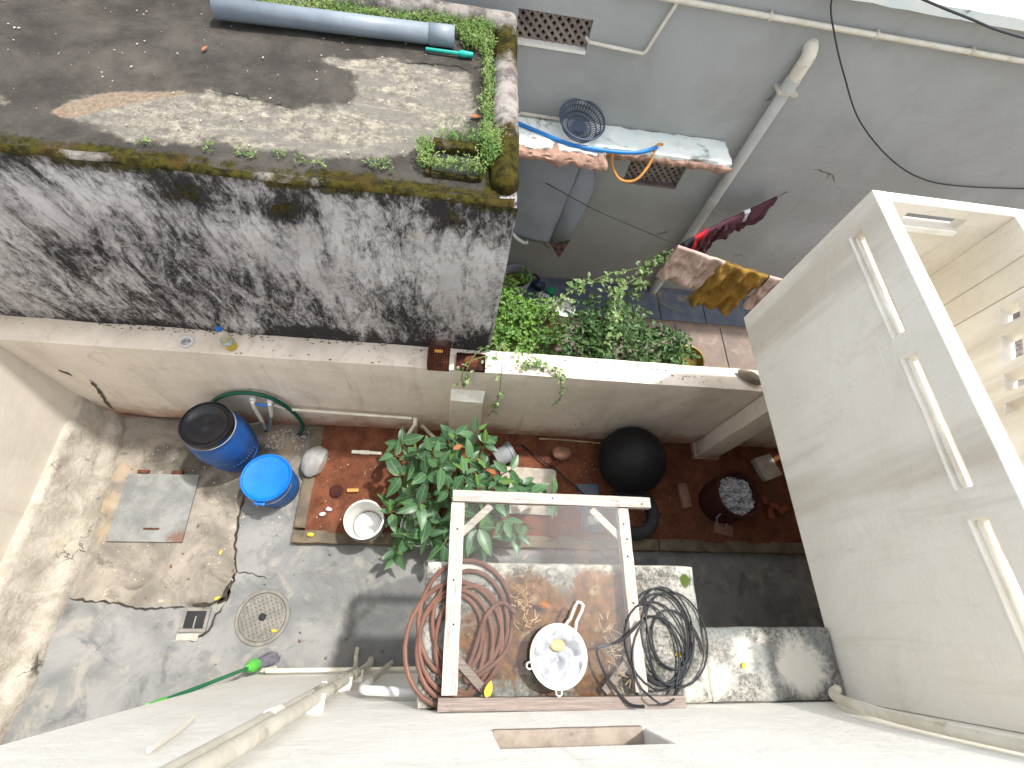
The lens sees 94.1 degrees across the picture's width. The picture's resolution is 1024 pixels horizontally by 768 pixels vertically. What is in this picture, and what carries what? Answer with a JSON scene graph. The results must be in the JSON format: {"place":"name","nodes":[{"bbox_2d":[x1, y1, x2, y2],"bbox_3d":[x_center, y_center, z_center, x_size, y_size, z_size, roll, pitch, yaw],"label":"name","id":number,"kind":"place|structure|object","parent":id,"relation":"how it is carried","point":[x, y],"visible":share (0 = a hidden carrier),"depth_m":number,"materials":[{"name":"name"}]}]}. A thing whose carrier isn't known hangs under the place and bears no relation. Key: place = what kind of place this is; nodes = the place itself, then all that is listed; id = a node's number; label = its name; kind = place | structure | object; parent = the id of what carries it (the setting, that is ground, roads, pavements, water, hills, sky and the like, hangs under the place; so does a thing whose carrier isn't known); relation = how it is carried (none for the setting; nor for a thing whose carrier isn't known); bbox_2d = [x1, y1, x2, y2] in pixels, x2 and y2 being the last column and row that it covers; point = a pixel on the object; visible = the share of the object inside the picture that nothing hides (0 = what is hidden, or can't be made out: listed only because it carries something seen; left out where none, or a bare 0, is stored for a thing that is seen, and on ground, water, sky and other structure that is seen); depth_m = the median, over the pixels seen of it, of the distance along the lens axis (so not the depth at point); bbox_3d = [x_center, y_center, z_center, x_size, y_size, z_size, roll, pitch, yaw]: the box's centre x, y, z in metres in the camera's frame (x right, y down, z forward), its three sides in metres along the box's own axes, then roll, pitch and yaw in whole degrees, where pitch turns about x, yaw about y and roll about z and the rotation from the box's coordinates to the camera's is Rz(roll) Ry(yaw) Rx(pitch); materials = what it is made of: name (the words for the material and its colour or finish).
{"place":"outdoors","nodes":[
{"label":"outdoors","id":0,"kind":"place"},
{"bbox_2d":[265,429,309,450],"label":"gravel","id":1,"kind":"structure","parent":0,"point":[283,438],"depth_m":4.87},
{"bbox_2d":[6,417,824,743],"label":"yard floor","id":2,"kind":"structure","parent":0,"point":[118,625],"depth_m":4.28,"materials":[{"name":"concrete"}]},
{"bbox_2d":[106,470,199,542],"bbox_3d":[-3.309,1.121,4.419,0.645,0.044,0.662,4,63,-7],"label":"inspection hatch","id":3,"kind":"object","parent":2,"relation":"on","point":[154,507],"visible":1,"depth_m":4.41,"materials":[{"name":"metal"}]},
{"bbox_2d":[80,430,292,581],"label":"cement crumbs","id":4,"kind":"object","parent":2,"relation":"on","point":[200,514],"visible":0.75,"depth_m":4.45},
{"bbox_2d":[175,607,211,640],"bbox_3d":[-2.718,2.050,4.069,0.222,0.033,0.256,4,63,-7],"label":"floor drain","id":5,"kind":"object","parent":2,"relation":"on","point":[194,619],"visible":1,"depth_m":4.07,"materials":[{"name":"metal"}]},
{"bbox_2d":[145,651,280,704],"bbox_3d":[-1.966,1.980,3.285,0.260,1.650,0.121,-30,72,-21],"label":"broom","id":6,"kind":"object","parent":2,"relation":"on","point":[262,661],"visible":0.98,"depth_m":3.73,"materials":[{"name":"plastic"}]},
{"bbox_2d":[178,402,260,472],"bbox_3d":[-2.664,0.517,4.404,0.492,0.800,0.492,4,63,-7],"label":"plastic drum","id":7,"kind":"object","parent":2,"relation":"on","point":[217,435],"visible":0.99,"depth_m":4.12,"materials":[{"name":"plastic"}]},
{"bbox_2d":[234,589,289,646],"bbox_3d":[-2.176,2.034,4.158,0.450,0.040,0.450,4,63,-7],"label":"manhole cover","id":8,"kind":"object","parent":2,"relation":"on","point":[258,618],"visible":1,"depth_m":4.15,"materials":[{"name":"metal"}]},
{"bbox_2d":[240,454,299,507],"bbox_3d":[-2.257,0.942,4.483,0.438,0.397,0.465,4,63,-7],"label":"lidded bucket","id":9,"kind":"object","parent":2,"relation":"on","point":[270,480],"visible":1,"depth_m":4.34,"materials":[{"name":"blue plastic"}]},
{"bbox_2d":[89,442,760,664],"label":"leaf litter","id":10,"kind":"object","parent":2,"relation":"on","point":[170,566],"visible":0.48,"depth_m":4.41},
{"bbox_2d":[291,426,805,554],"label":"bed kerb","id":11,"kind":"structure","parent":2,"relation":"on","point":[544,542],"depth_m":4.75,"materials":[{"name":"concrete"}]},
{"bbox_2d":[300,446,327,476],"bbox_3d":[-1.966,0.769,4.707,0.226,0.146,0.313,14,62,-2],"label":"stone","id":12,"kind":"object","parent":11,"relation":"on","point":[313,460],"visible":1,"depth_m":4.66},
{"bbox_2d":[305,425,802,543],"bbox_3d":[0.737,1.073,5.019,5.400,0.037,1.090,4,63,-7],"label":"soil bed","id":13,"kind":"object","parent":2,"relation":"on","point":[346,442],"visible":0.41,"depth_m":5.01,"materials":[{"name":"soil"}]},
{"bbox_2d":[330,485,342,496],"bbox_3d":[-1.706,1.038,4.625,0.124,0.014,0.124,4,63,-7],"label":"brown disc","id":14,"kind":"object","parent":13,"relation":"on","point":[336,490],"visible":1,"depth_m":4.62,"materials":[{"name":"metal"}]},
{"bbox_2d":[343,500,384,541],"bbox_3d":[-1.341,1.279,4.387,0.352,0.330,0.352,4,63,-7],"label":"white bucket","id":15,"kind":"object","parent":13,"relation":"on","point":[364,520],"visible":1,"depth_m":4.45,"materials":[{"name":"plastic"}]},
{"bbox_2d":[352,450,381,454],"bbox_3d":[-1.471,0.693,4.829,0.291,0.048,0.050,4,63,-7],"label":"pipe piece","id":16,"kind":"object","parent":13,"relation":"on","point":[364,452],"visible":1,"depth_m":4.81,"materials":[{"name":"white plastic"}]},
{"bbox_2d":[403,418,435,443],"bbox_3d":[-0.944,0.492,4.795,0.462,0.420,0.174,-4,64,-11],"label":"standpipe","id":17,"kind":"object","parent":13,"relation":"on","point":[414,426],"visible":0.62,"depth_m":4.80,"materials":[{"name":"white plastic"}]},
{"bbox_2d":[400,505,441,548],"bbox_3d":[-0.843,1.350,4.448,0.372,0.300,0.372,4,63,-7],"label":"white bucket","id":18,"kind":"object","parent":13,"relation":"on","point":[414,515],"visible":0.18,"depth_m":4.34,"materials":[{"name":"plastic"}]},
{"bbox_2d":[377,416,558,570],"bbox_3d":[-0.351,0.998,4.319,1.728,1.033,1.259,4,63,-7],"label":"leafy shrub","id":19,"kind":"object","parent":13,"relation":"on","point":[442,467],"visible":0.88,"depth_m":4.17,"materials":[{"name":"green plant"}]},
{"bbox_2d":[492,441,515,463],"bbox_3d":[-0.079,0.726,4.921,0.223,0.218,0.218,-24,70,-19],"label":"fallen bucket","id":20,"kind":"object","parent":13,"relation":"on","point":[505,453],"visible":0.77,"depth_m":4.85,"materials":[{"name":"grey plastic"}]},
{"bbox_2d":[500,466,556,515],"bbox_3d":[0.167,1.094,4.886,0.592,0.039,0.482,5,63,-7],"label":"cement board","id":21,"kind":"object","parent":13,"relation":"on","point":[541,475],"visible":0.42,"depth_m":4.92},
{"bbox_2d":[521,444,585,494],"bbox_3d":[0.499,0.948,4.995,1.025,0.049,0.028,38,64,11],"label":"iron rod","id":22,"kind":"object","parent":13,"relation":"on","point":[554,469],"visible":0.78,"depth_m":4.99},
{"bbox_2d":[552,446,570,460],"bbox_3d":[0.533,0.742,5.094,0.210,0.107,0.157,4,63,-7],"label":"stone","id":23,"kind":"object","parent":13,"relation":"on","point":[560,453],"visible":1,"depth_m":5.05,"materials":[{"name":"stone"}]},
{"bbox_2d":[539,438,599,443],"bbox_3d":[0.632,0.619,5.203,0.681,0.027,0.024,5,63,-6],"label":"bamboo stick","id":24,"kind":"object","parent":13,"relation":"on","point":[569,440],"visible":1,"depth_m":5.19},
{"bbox_2d":[577,484,603,531],"bbox_3d":[0.808,1.270,4.910,0.232,0.023,0.490,1,63,-9],"label":"dark tile","id":25,"kind":"object","parent":13,"relation":"on","point":[589,489],"visible":0.57,"depth_m":4.89,"materials":[{"name":"stone"}]},
{"bbox_2d":[583,513,602,527],"bbox_3d":[0.821,1.365,4.765,0.170,0.192,0.100,-7,65,-13],"label":"milky can","id":26,"kind":"object","parent":25,"relation":"on","point":[590,521],"visible":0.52,"depth_m":4.70,"materials":[{"name":"grey plastic"}]},
{"bbox_2d":[598,427,666,493],"bbox_3d":[1.225,0.778,4.868,0.687,0.668,0.687,4,63,-7],"label":"round pot","id":27,"kind":"object","parent":13,"relation":"on","point":[632,460],"visible":1,"depth_m":4.62,"materials":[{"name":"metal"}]},
{"bbox_2d":[607,491,659,539],"bbox_3d":[1.250,1.324,4.906,0.544,0.118,0.544,4,63,-7],"label":"scooter tyre","id":28,"kind":"object","parent":13,"relation":"on","point":[647,528],"visible":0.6,"depth_m":4.83,"materials":[{"name":"rubber"}]},
{"bbox_2d":[676,483,692,508],"bbox_3d":[1.845,1.194,5.103,0.113,0.069,0.271,-2,64,-10],"label":"brick","id":29,"kind":"object","parent":13,"relation":"on","point":[684,495],"visible":1,"depth_m":5.08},
{"bbox_2d":[713,522,732,537],"bbox_3d":[2.216,1.526,5.002,0.200,0.057,0.130,16,62,-1],"label":"brick","id":30,"kind":"object","parent":13,"relation":"on","point":[728,531],"visible":0.87,"depth_m":4.97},
{"bbox_2d":[699,470,762,528],"bbox_3d":[2.240,1.206,4.926,0.496,0.470,0.535,4,63,-7],"label":"fire drum","id":31,"kind":"object","parent":13,"relation":"on","point":[729,497],"visible":1,"depth_m":4.84,"materials":[{"name":"metal"}]},
{"bbox_2d":[750,454,781,481],"bbox_3d":[2.871,0.946,5.382,0.244,0.089,0.273,-15,67,-16],"label":"brick","id":32,"kind":"object","parent":13,"relation":"on","point":[766,467],"visible":1,"depth_m":5.34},
{"bbox_2d":[766,508,773,519],"bbox_3d":[2.788,1.405,5.154,0.070,0.056,0.128,13,62,-3],"label":"brick piece","id":33,"kind":"object","parent":13,"relation":"on","point":[769,513],"visible":1,"depth_m":5.13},
{"bbox_2d":[767,502,778,509],"bbox_3d":[2.850,1.331,5.201,0.130,0.055,0.071,13,62,-3],"label":"brick piece","id":34,"kind":"object","parent":13,"relation":"on","point":[772,505],"visible":1,"depth_m":5.18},
{"bbox_2d":[775,504,788,514],"bbox_3d":[2.948,1.372,5.194,0.134,0.057,0.072,-24,70,-20],"label":"brick piece","id":35,"kind":"object","parent":13,"relation":"on","point":[782,509],"visible":1,"depth_m":5.17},
{"bbox_2d":[552,298,574,324],"bbox_3d":[0.618,-0.873,5.925,0.274,0.280,0.274,4,63,-7],"label":"upturned pail","id":36,"kind":"object","parent":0,"point":[567,305],"visible":0.49,"depth_m":5.84,"materials":[{"name":"white plastic"}]},
{"bbox_2d":[490,275,756,369],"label":"paving","id":37,"kind":"structure","parent":0,"point":[720,340],"depth_m":6.30,"materials":[{"name":"stone"}]},
{"bbox_2d":[504,264,531,294],"bbox_3d":[0.045,-1.278,6.035,0.364,0.285,0.364,4,63,-7],"label":"planter bucket","id":38,"kind":"object","parent":37,"relation":"on","point":[512,269],"visible":0.34,"depth_m":6.01,"materials":[{"name":"grey plastic"}]},
{"bbox_2d":[512,266,535,284],"bbox_3d":[0.153,-1.312,5.896,0.280,0.274,0.217,29,63,6],"label":"potted sprout","id":39,"kind":"object","parent":38,"relation":"in","point":[523,278],"visible":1,"depth_m":5.84,"materials":[{"name":"green plant"}]},
{"bbox_2d":[491,273,565,354],"bbox_3d":[0.103,-0.661,5.398,0.922,0.886,1.412,4,63,-7],"label":"lime bush","id":40,"kind":"object","parent":37,"relation":"on","point":[512,327],"visible":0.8,"depth_m":5.17,"materials":[{"name":"green plant"}]},
{"bbox_2d":[532,279,544,290],"bbox_3d":[0.341,-1.275,6.164,0.188,0.158,0.136,22,62,2],"label":"navy bag","id":41,"kind":"object","parent":37,"relation":"on","point":[538,285],"visible":0.98,"depth_m":6.12,"materials":[{"name":"fabric"}]},
{"bbox_2d":[532,291,557,325],"bbox_3d":[0.364,-0.882,5.761,0.354,0.517,0.353,-37,74,-23],"label":"plant","id":42,"kind":"object","parent":37,"relation":"on","point":[538,300],"visible":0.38,"depth_m":5.65,"materials":[{"name":"green plant"}]},
{"bbox_2d":[547,287,555,296],"bbox_3d":[0.506,-1.192,6.180,0.116,0.082,0.116,4,63,-7],"label":"green tub","id":43,"kind":"object","parent":37,"relation":"on","point":[551,291],"visible":0.99,"depth_m":6.15,"materials":[{"name":"plastic"}]},
{"bbox_2d":[540,293,651,361],"bbox_3d":[0.849,-0.400,5.267,1.209,1.096,1.007,-19,68,-18],"label":"green shrub","id":44,"kind":"object","parent":37,"relation":"on","point":[594,334],"visible":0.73,"depth_m":5.01,"materials":[{"name":"green plant"}]},
{"bbox_2d":[544,248,683,358],"bbox_3d":[1.313,-0.929,5.525,2.056,1.318,0.965,-40,75,-24],"label":"climbing vine","id":45,"kind":"object","parent":37,"relation":"on","point":[615,292],"visible":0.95,"depth_m":4.97,"materials":[{"name":"green plant"}]},
{"bbox_2d":[602,301,653,345],"bbox_3d":[1.301,-0.609,5.577,0.595,0.863,0.548,4,63,-7],"label":"rosy shrub","id":46,"kind":"object","parent":37,"relation":"on","point":[642,309],"visible":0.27,"depth_m":5.39,"materials":[{"name":"green plant"}]},
{"bbox_2d":[617,319,701,364],"bbox_3d":[1.635,-0.304,5.426,0.939,0.951,0.778,4,63,-7],"label":"green shrub","id":47,"kind":"object","parent":37,"relation":"on","point":[673,354],"visible":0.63,"depth_m":5.25,"materials":[{"name":"green plant"}]},
{"bbox_2d":[679,345,704,365],"bbox_3d":[2.158,-0.270,5.895,0.360,0.230,0.360,4,63,-7],"label":"brass bowl","id":48,"kind":"object","parent":37,"relation":"on","point":[697,362],"visible":0.2,"depth_m":5.89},
{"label":"ground","id":49,"kind":"structure","parent":0,"visible":0},
{"bbox_2d":[0,314,124,744],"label":"side wall","id":50,"kind":"structure","parent":49,"relation":"on","point":[60,447],"depth_m":3.89,"materials":[{"name":"paint"}]},
{"bbox_2d":[0,0,518,350],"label":"flat roof outbuilding","id":51,"kind":"structure","parent":49,"relation":"on","point":[103,219],"depth_m":2.82,"materials":[{"name":"concrete"}]},
{"bbox_2d":[7,10,464,152],"bbox_3d":[-1.695,-1.811,2.779,2.888,0.007,1.234,4,63,-7],"label":"roof grit","id":52,"kind":"object","parent":51,"relation":"on","point":[236,93],"visible":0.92,"depth_m":2.74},
{"bbox_2d":[133,135,393,172],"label":"roof weeds","id":53,"kind":"object","parent":51,"relation":"on","point":[283,154],"visible":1,"depth_m":2.54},
{"bbox_2d":[210,0,454,48],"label":"drainage pipe","id":54,"kind":"object","parent":51,"relation":"on","point":[434,34],"visible":1,"depth_m":3.01,"materials":[{"name":"grey plastic"}]},
{"bbox_2d":[254,0,496,38],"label":"roof weeds","id":55,"kind":"object","parent":51,"relation":"on","point":[399,15],"visible":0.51,"depth_m":3.23,"materials":[{"name":"plant"}]},
{"bbox_2d":[426,47,472,57],"bbox_3d":[-0.413,-2.203,3.161,0.310,0.042,0.044,4,63,-7],"label":"garden tool","id":56,"kind":"object","parent":51,"relation":"on","point":[464,54],"visible":1,"depth_m":3.15,"materials":[{"name":"teal plastic"}]},
{"bbox_2d":[424,137,483,182],"bbox_3d":[-0.324,-1.273,2.718,0.330,0.084,0.284,4,63,-7],"label":"drain box","id":57,"kind":"object","parent":51,"relation":"on","point":[451,147],"visible":0.8,"depth_m":2.72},
{"bbox_2d":[414,116,506,174],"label":"roof weeds","id":58,"kind":"object","parent":51,"relation":"on","point":[487,141],"visible":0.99,"depth_m":2.69,"materials":[{"name":"plant"}]},
{"bbox_2d":[458,19,499,134],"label":"roof weeds","id":59,"kind":"object","parent":51,"relation":"on","point":[477,37],"visible":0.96,"depth_m":3.15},
{"bbox_2d":[0,315,777,447],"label":"boundary wall","id":60,"kind":"structure","parent":49,"relation":"on","point":[139,371],"depth_m":4.13,"materials":[{"name":"beige paint"}]},
{"bbox_2d":[178,335,193,347],"bbox_3d":[-2.492,-0.325,3.646,0.104,0.016,0.104,4,63,-7],"label":"jar lid","id":61,"kind":"object","parent":60,"relation":"on","point":[186,341],"visible":1,"depth_m":3.64,"materials":[{"name":"white plastic"}]},
{"bbox_2d":[216,326,237,350],"bbox_3d":[-2.148,-0.346,3.571,0.085,0.266,0.085,4,63,-7],"label":"drink bottle","id":62,"kind":"object","parent":60,"relation":"on","point":[227,341],"visible":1,"depth_m":3.55,"materials":[{"name":"beige plastic"}]},
{"bbox_2d":[249,396,411,431],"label":"tap pipes","id":63,"kind":"object","parent":60,"relation":"attached to","point":[252,401],"visible":0.92,"depth_m":4.51,"materials":[{"name":"white plastic"}]},
{"bbox_2d":[210,391,304,435],"bbox_3d":[-2.472,0.280,4.501,0.868,0.875,0.088,4,63,-7],"label":"green hose","id":64,"kind":"object","parent":63,"relation":"attached to","point":[271,398],"visible":0.85,"depth_m":4.24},
{"bbox_2d":[427,339,450,371],"bbox_3d":[-0.589,-0.243,3.848,0.174,0.129,0.244,4,63,-7],"label":"rat trap","id":65,"kind":"object","parent":60,"relation":"on","point":[438,358],"visible":0.94,"depth_m":3.84,"materials":[{"name":"metal"}]},
{"bbox_2d":[456,352,485,372],"bbox_3d":[-0.338,-0.177,3.905,0.240,0.035,0.154,4,63,-7],"label":"rusty tray","id":66,"kind":"object","parent":60,"relation":"on","point":[476,365],"visible":0.89,"depth_m":3.91,"materials":[{"name":"metal"}]},
{"bbox_2d":[452,342,565,416],"bbox_3d":[-0.041,-0.129,4.368,0.990,0.985,0.739,4,63,-7],"label":"trailing vine","id":67,"kind":"object","parent":60,"relation":"on","point":[525,365],"visible":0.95,"depth_m":3.95,"materials":[{"name":"green plant"}]},
{"bbox_2d":[738,369,760,384],"bbox_3d":[2.113,-0.060,4.218,0.239,0.095,0.097,29,63,6],"label":"stone","id":68,"kind":"object","parent":60,"relation":"on","point":[751,377],"visible":0.86,"depth_m":4.19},
{"bbox_2d":[0,671,1023,767],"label":"house","id":69,"kind":"structure","parent":49,"relation":"on","point":[353,728],"depth_m":1.74,"materials":[{"name":"white paint"}]},
{"bbox_2d":[146,715,195,752],"bbox_3d":[-1.166,1.200,1.641,0.074,0.403,0.018,27,63,5],"label":"pipe","id":70,"kind":"object","parent":69,"relation":"attached to","point":[160,742],"depth_m":1.60,"materials":[{"name":"white plastic"}]},
{"bbox_2d":[159,647,358,767],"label":"downpipe","id":71,"kind":"object","parent":69,"relation":"attached to","point":[182,760],"visible":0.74,"depth_m":1.52,"materials":[{"name":"plastic"}]},
{"bbox_2d":[179,656,373,767],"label":"downpipe","id":72,"kind":"object","parent":69,"relation":"attached to","point":[229,752],"visible":1,"depth_m":1.51,"materials":[{"name":"plastic"}]},
{"bbox_2d":[260,666,416,672],"bbox_3d":[-1.369,2.339,3.911,1.268,0.298,0.032,4,63,-7],"label":"skirting pipe","id":73,"kind":"object","parent":69,"relation":"attached to","point":[273,669],"visible":0.78,"depth_m":3.80,"materials":[{"name":"white plastic"}]},
{"bbox_2d":[359,660,415,697],"bbox_3d":[-0.778,2.016,3.297,0.333,1.834,0.057,8,63,-5],"label":"downpipe","id":74,"kind":"object","parent":69,"relation":"attached to","point":[367,687],"visible":0.93,"depth_m":2.50,"materials":[{"name":"plastic"}]},
{"bbox_2d":[416,562,844,708],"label":"sunshade slab","id":75,"kind":"structure","parent":69,"relation":"attached to","point":[791,663],"depth_m":2.50,"materials":[{"name":"concrete"}]},
{"bbox_2d":[403,558,515,706],"bbox_3d":[-0.256,1.224,2.373,0.509,0.031,0.676,27,62,5],"label":"red hose coil","id":76,"kind":"object","parent":75,"relation":"on","point":[420,653],"visible":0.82,"depth_m":2.36,"materials":[{"name":"rubber"}]},
{"bbox_2d":[463,600,516,683],"bbox_3d":[-0.095,1.280,2.354,0.176,0.031,0.398,20,62,1],"label":"hose offcut","id":77,"kind":"object","parent":76,"relation":"on","point":[493,664],"visible":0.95,"depth_m":2.35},
{"bbox_2d":[526,601,586,696],"bbox_3d":[0.257,1.298,2.324,0.402,0.059,0.284,-29,71,-21],"label":"strainer","id":78,"kind":"object","parent":75,"relation":"on","point":[558,657],"visible":1,"depth_m":2.31,"materials":[{"name":"white plastic"}]},
{"bbox_2d":[437,490,685,711],"bbox_3d":[0.250,1.079,2.468,1.190,0.055,1.020,4,63,-7],"label":"window frame","id":79,"kind":"object","parent":75,"relation":"on","point":[453,661],"visible":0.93,"depth_m":2.38,"materials":[{"name":"white wood"}]},
{"bbox_2d":[484,681,492,697],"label":"fallen leaf","id":80,"kind":"object","parent":79,"relation":"on","point":[488,690],"visible":1,"depth_m":2.20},
{"bbox_2d":[595,619,644,707],"bbox_3d":[0.538,1.355,2.324,0.244,0.095,0.374,4,63,-7],"label":"cable tail","id":81,"kind":"object","parent":79,"relation":"on","point":[632,630],"visible":1,"depth_m":2.34},
{"bbox_2d":[510,555,630,693],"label":"dry twigs","id":82,"kind":"object","parent":75,"relation":"on","point":[526,625],"visible":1,"depth_m":2.39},
{"bbox_2d":[620,586,708,705],"bbox_3d":[0.803,1.317,2.418,0.491,0.166,0.549,4,63,-7],"label":"cable coil","id":83,"kind":"object","parent":75,"relation":"on","point":[682,673],"visible":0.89,"depth_m":2.46,"materials":[{"name":"rubber"}]},
{"bbox_2d":[744,190,1023,732],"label":"balcony","id":84,"kind":"structure","parent":69,"relation":"attached to","point":[885,333],"depth_m":2.43,"materials":[{"name":"white paint"}]},
{"bbox_2d":[1013,311,1023,386],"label":"vent holes","id":85,"kind":"object","parent":84,"relation":"hanging from","point":[1018,347],"visible":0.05,"depth_m":3.05,"materials":[{"name":"grey concrete"}]},
{"bbox_2d":[828,684,1023,752],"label":"corner pipe","id":86,"kind":"object","parent":69,"relation":"attached to","point":[998,740],"visible":1,"depth_m":1.72,"materials":[{"name":"white plastic"}]},
{"bbox_2d":[434,0,1023,295],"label":"grey house","id":87,"kind":"structure","parent":49,"relation":"on","point":[692,90],"depth_m":4.29,"materials":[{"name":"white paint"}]},
{"bbox_2d":[520,111,563,120],"bbox_3d":[0.270,-2.403,4.282,0.400,0.030,0.032,5,63,-7],"label":"pipe","id":88,"kind":"object","parent":87,"relation":"on","point":[539,116],"depth_m":4.27,"materials":[{"name":"plastic"}]},
{"bbox_2d":[513,159,593,256],"bbox_3d":[0.147,-1.948,5.037,1.301,1.445,0.127,9,62,-5],"label":"flex banner","id":89,"kind":"object","parent":87,"relation":"hanging from","point":[546,213],"visible":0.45,"depth_m":5.03,"materials":[{"name":"plastic"}]},
{"bbox_2d":[559,98,605,142],"bbox_3d":[0.613,-2.302,4.203,0.429,0.189,0.417,4,63,-7],"label":"round basket","id":90,"kind":"object","parent":87,"relation":"on","point":[579,125],"visible":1,"depth_m":4.24,"materials":[{"name":"plastic"}]},
{"bbox_2d":[519,122,657,154],"bbox_3d":[0.412,-2.198,4.207,1.820,0.043,0.224,9,62,-4],"label":"blue hose","id":91,"kind":"object","parent":87,"relation":"on","point":[570,144],"visible":0.77,"depth_m":4.19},
{"bbox_2d":[610,143,663,182],"bbox_3d":[1.136,-2.003,4.339,0.513,0.269,0.200,-11,66,-14],"label":"orange tube","id":92,"kind":"object","parent":87,"relation":"attached to","point":[639,176],"visible":0.98,"depth_m":4.35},
{"bbox_2d":[546,183,769,275],"bbox_3d":[1.762,-1.388,4.713,3.680,0.043,0.221,23,62,3],"label":"clothes line","id":93,"kind":"object","parent":87,"relation":"attached to","point":[638,228],"visible":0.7,"depth_m":4.70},
{"bbox_2d":[655,245,725,289],"bbox_3d":[1.803,-1.163,4.855,0.526,0.488,0.157,18,62,0],"label":"pink shirt","id":94,"kind":"object","parent":93,"relation":"hanging from","point":[686,268],"visible":1,"depth_m":4.83,"materials":[{"name":"fabric"}]},
{"bbox_2d":[686,261,767,315],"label":"mustard trousers","id":95,"kind":"object","parent":93,"relation":"hanging from","point":[726,288],"visible":0.96,"depth_m":4.92,"materials":[{"name":"fabric"}]},
{"bbox_2d":[742,275,781,309],"bbox_3d":[2.724,-0.857,4.883,0.493,0.515,0.207,18,62,0],"label":"pink cloth","id":96,"kind":"object","parent":93,"relation":"hanging from","point":[764,289],"visible":0.38,"depth_m":4.87,"materials":[{"name":"fabric"}]},
{"bbox_2d":[650,38,818,293],"bbox_3d":[2.166,-1.989,5.134,0.180,3.152,0.178,4,63,-7],"label":"drain pipe","id":97,"kind":"object","parent":87,"relation":"attached to","point":[786,89],"visible":0.97,"depth_m":4.33,"materials":[{"name":"white plastic"}]},
{"bbox_2d":[585,0,1023,64],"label":"water pipe","id":98,"kind":"object","parent":87,"relation":"attached to","point":[876,34],"visible":1,"depth_m":3.69,"materials":[{"name":"white plastic"}]},
{"bbox_2d":[830,0,1023,188],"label":"loose cable","id":99,"kind":"object","parent":87,"relation":"attached to","point":[864,128],"visible":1,"depth_m":4.34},
{"bbox_2d":[921,0,1023,38],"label":"overhead wire","id":100,"kind":"object","parent":87,"relation":"attached to","point":[972,19],"visible":1,"depth_m":3.22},
{"bbox_2d":[690,395,771,460],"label":"balcony pillar","id":101,"kind":"structure","parent":49,"relation":"on","point":[752,419],"depth_m":4.72,"materials":[{"name":"beige paint"}]},
{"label":"clothes line","id":102,"kind":"object","parent":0,"visible":0},
{"bbox_2d":[680,236,695,248],"bbox_3d":[1.723,-1.339,4.814,0.156,0.337,0.089,-38,75,-24],"label":"black cloth","id":103,"kind":"object","parent":102,"relation":"hanging from","point":[689,243],"visible":0.43,"depth_m":4.69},
{"bbox_2d":[691,229,708,250],"bbox_3d":[1.854,-1.418,4.892,0.203,0.399,0.118,-25,70,-20],"label":"red cloth","id":104,"kind":"object","parent":102,"relation":"hanging from","point":[699,236],"visible":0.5,"depth_m":4.75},
{"bbox_2d":[695,220,727,253],"bbox_3d":[2.019,-1.471,4.978,0.338,0.489,0.134,-30,72,-21],"label":"maroon skirt","id":105,"kind":"object","parent":102,"relation":"hanging from","point":[703,245],"visible":0.67,"depth_m":4.89,"materials":[{"name":"fabric"}]},
{"bbox_2d":[716,196,776,239],"bbox_3d":[2.456,-1.737,5.052,0.773,0.348,0.119,-24,70,-19],"label":"maroon cloth","id":106,"kind":"object","parent":102,"relation":"hanging from","point":[757,213],"visible":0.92,"depth_m":5.00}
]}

